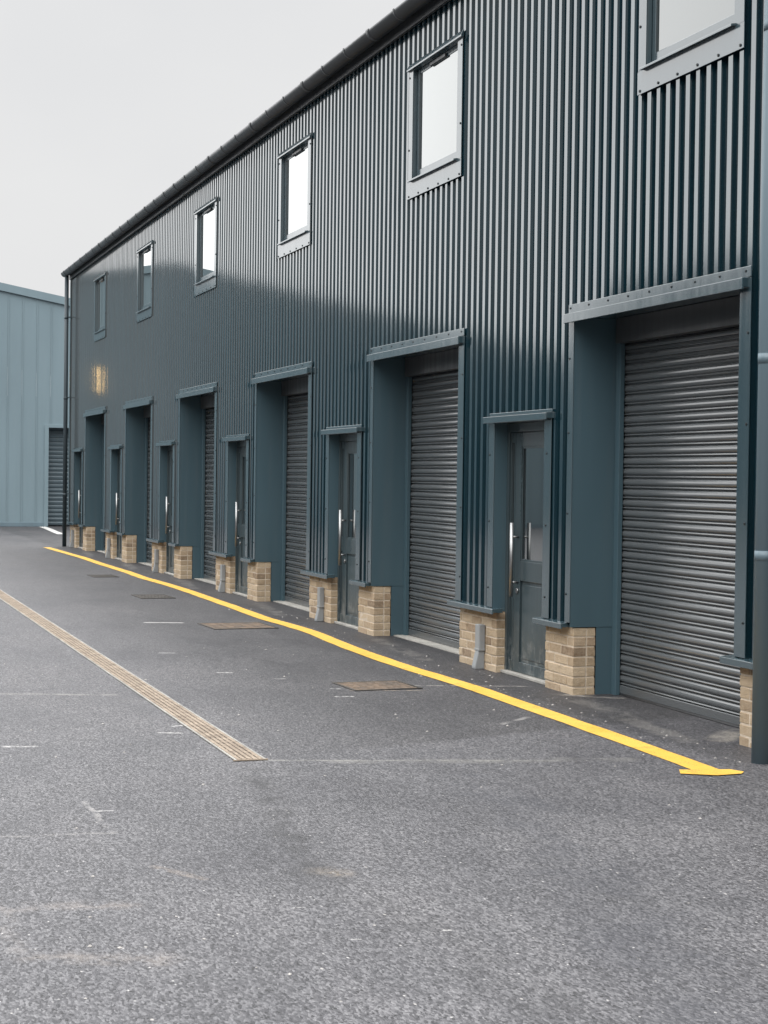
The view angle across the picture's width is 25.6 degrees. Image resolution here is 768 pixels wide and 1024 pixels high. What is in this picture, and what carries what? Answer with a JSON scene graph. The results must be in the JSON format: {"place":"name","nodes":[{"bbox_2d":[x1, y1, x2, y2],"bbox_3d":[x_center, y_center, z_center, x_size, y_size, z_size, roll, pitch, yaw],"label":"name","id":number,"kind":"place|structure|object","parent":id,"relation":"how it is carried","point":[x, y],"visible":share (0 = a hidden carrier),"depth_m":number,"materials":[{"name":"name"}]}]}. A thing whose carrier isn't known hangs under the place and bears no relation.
{"place":"outdoors","nodes":[
{"label":"outdoors","id":0,"kind":"place"},
{"bbox_2d":[0,282,69,526],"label":"warehouse","id":1,"kind":"structure","parent":0,"point":[31,406],"depth_m":50.23,"materials":[{"name":"paint"}]},
{"bbox_2d":[0,0,404,393],"label":"sky","id":2,"kind":"structure","parent":0,"point":[105,105],"materials":[{"name":"white"}]},
{"bbox_2d":[0,525,767,1023],"bbox_3d":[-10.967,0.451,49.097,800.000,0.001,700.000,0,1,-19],"label":"ground","id":3,"kind":"structure","parent":0,"point":[470,859],"depth_m":7.56,"materials":[{"name":"grey asphalt"}]},
{"bbox_2d":[41,527,61,533],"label":"white line","id":4,"kind":"object","parent":3,"relation":"on","point":[52,530],"visible":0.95,"depth_m":46.99,"materials":[{"name":"paint"}]},
{"bbox_2d":[88,574,118,576],"bbox_3d":[-4.384,0.999,26.417,0.400,0.009,0.604,0,1,-20],"label":"drain cover","id":5,"kind":"object","parent":3,"relation":"on","point":[111,575],"visible":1,"depth_m":26.42,"materials":[{"name":"metal"}]},
{"bbox_2d":[0,589,267,760],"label":"drain channel","id":6,"kind":"object","parent":3,"relation":"on","point":[231,747],"visible":1,"depth_m":12.29,"materials":[{"name":"metal"}]},
{"bbox_2d":[131,594,174,598],"bbox_3d":[-3.020,1.105,22.129,0.450,0.009,0.704,0,1,-20],"label":"drain cover","id":7,"kind":"object","parent":3,"relation":"on","point":[152,596],"visible":1,"depth_m":22.09,"materials":[{"name":"metal"}]},
{"bbox_2d":[197,622,277,629],"bbox_3d":[-1.556,1.209,17.981,0.700,0.009,0.724,0,1,-20],"label":"drain cover","id":8,"kind":"object","parent":3,"relation":"on","point":[240,625],"visible":1,"depth_m":17.95,"materials":[{"name":"metal"}]},
{"bbox_2d":[4,609,739,998],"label":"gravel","id":9,"kind":"structure","parent":3,"relation":"on","point":[324,775],"depth_m":10.65,"materials":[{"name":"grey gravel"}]},
{"bbox_2d":[332,680,422,690],"bbox_3d":[-0.057,1.331,12.979,0.550,0.009,0.524,0,1,-22],"label":"drain cover","id":10,"kind":"object","parent":3,"relation":"on","point":[376,685],"visible":1,"depth_m":12.95,"materials":[{"name":"metal"}]},
{"bbox_2d":[44,547,743,774],"bbox_3d":[-2.650,1.095,22.782,0.388,0.002,28.602,0,1,-18],"label":"yellow line","id":11,"kind":"object","parent":3,"relation":"on","point":[695,767],"visible":1,"depth_m":12.48,"materials":[{"name":"paint"}]},
{"bbox_2d":[61,0,767,764],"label":"industrial building","id":12,"kind":"structure","parent":0,"point":[457,310],"depth_m":14.35,"materials":[{"name":"paint"}]},
{"bbox_2d":[78,452,82,548],"bbox_3d":[-6.370,-0.247,35.879,0.142,2.057,1.010,0,1,-19],"label":"door","id":13,"kind":"structure","parent":12,"relation":"in","point":[79,491],"depth_m":36.28,"materials":[{"name":"paint"}]},
{"bbox_2d":[93,271,105,341],"bbox_3d":[-5.547,-4.016,33.236,0.140,1.264,1.418,0,1,-19],"label":"window","id":14,"kind":"structure","parent":12,"relation":"in","point":[100,298],"depth_m":33.43,"materials":[{"name":"glass"}]},
{"bbox_2d":[115,449,121,560],"bbox_3d":[-4.861,-0.136,31.410,0.142,2.057,1.010,0,1,-19],"label":"door","id":15,"kind":"structure","parent":12,"relation":"in","point":[119,538],"depth_m":31.74,"materials":[{"name":"paint"}]},
{"bbox_2d":[136,240,152,322],"bbox_3d":[-4.038,-3.904,28.767,0.140,1.264,1.418,0,1,-19],"label":"window","id":16,"kind":"structure","parent":12,"relation":"in","point":[144,257],"depth_m":28.92,"materials":[{"name":"glass"}]},
{"bbox_2d":[164,446,173,575],"bbox_3d":[-3.352,-0.024,26.941,0.142,2.057,1.010,0,1,-19],"label":"door","id":17,"kind":"structure","parent":12,"relation":"in","point":[168,531],"depth_m":27.22,"materials":[{"name":"paint"}]},
{"bbox_2d":[194,196,216,296],"bbox_3d":[-2.529,-3.793,24.298,0.140,1.264,1.418,0,1,-19],"label":"window","id":18,"kind":"structure","parent":12,"relation":"in","point":[205,222],"depth_m":24.43,"materials":[{"name":"glass"}]},
{"bbox_2d":[232,441,247,596],"bbox_3d":[-1.843,0.087,22.472,0.142,2.057,1.010,0,1,-19],"label":"door","id":19,"kind":"structure","parent":12,"relation":"in","point":[241,568],"depth_m":22.70,"materials":[{"name":"paint"}]},
{"bbox_2d":[277,132,311,258],"bbox_3d":[-1.019,-3.682,19.829,0.140,1.264,1.418,0,1,-19],"label":"window","id":20,"kind":"structure","parent":12,"relation":"in","point":[294,213],"depth_m":19.90,"materials":[{"name":"glass"}]},
{"bbox_2d":[334,434,358,629],"bbox_3d":[-0.333,0.198,18.003,0.142,2.057,1.010,0,1,-19],"label":"door","id":21,"kind":"structure","parent":12,"relation":"in","point":[347,594],"depth_m":18.21,"materials":[{"name":"paint"}]},
{"bbox_2d":[407,29,463,199],"bbox_3d":[0.490,-3.570,15.360,0.140,1.264,1.418,0,1,-19],"label":"window","id":22,"kind":"structure","parent":12,"relation":"in","point":[435,115],"depth_m":15.40,"materials":[{"name":"glass"}]},
{"bbox_2d":[500,421,545,684],"bbox_3d":[1.176,0.310,13.534,0.142,2.057,1.010,0,1,-19],"label":"door","id":23,"kind":"structure","parent":12,"relation":"in","point":[525,651],"depth_m":13.69,"materials":[{"name":"paint"}]},
{"bbox_2d":[637,0,744,95],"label":"window","id":24,"kind":"structure","parent":12,"relation":"in","point":[686,36],"depth_m":11.01,"materials":[{"name":"glass"}]}
]}

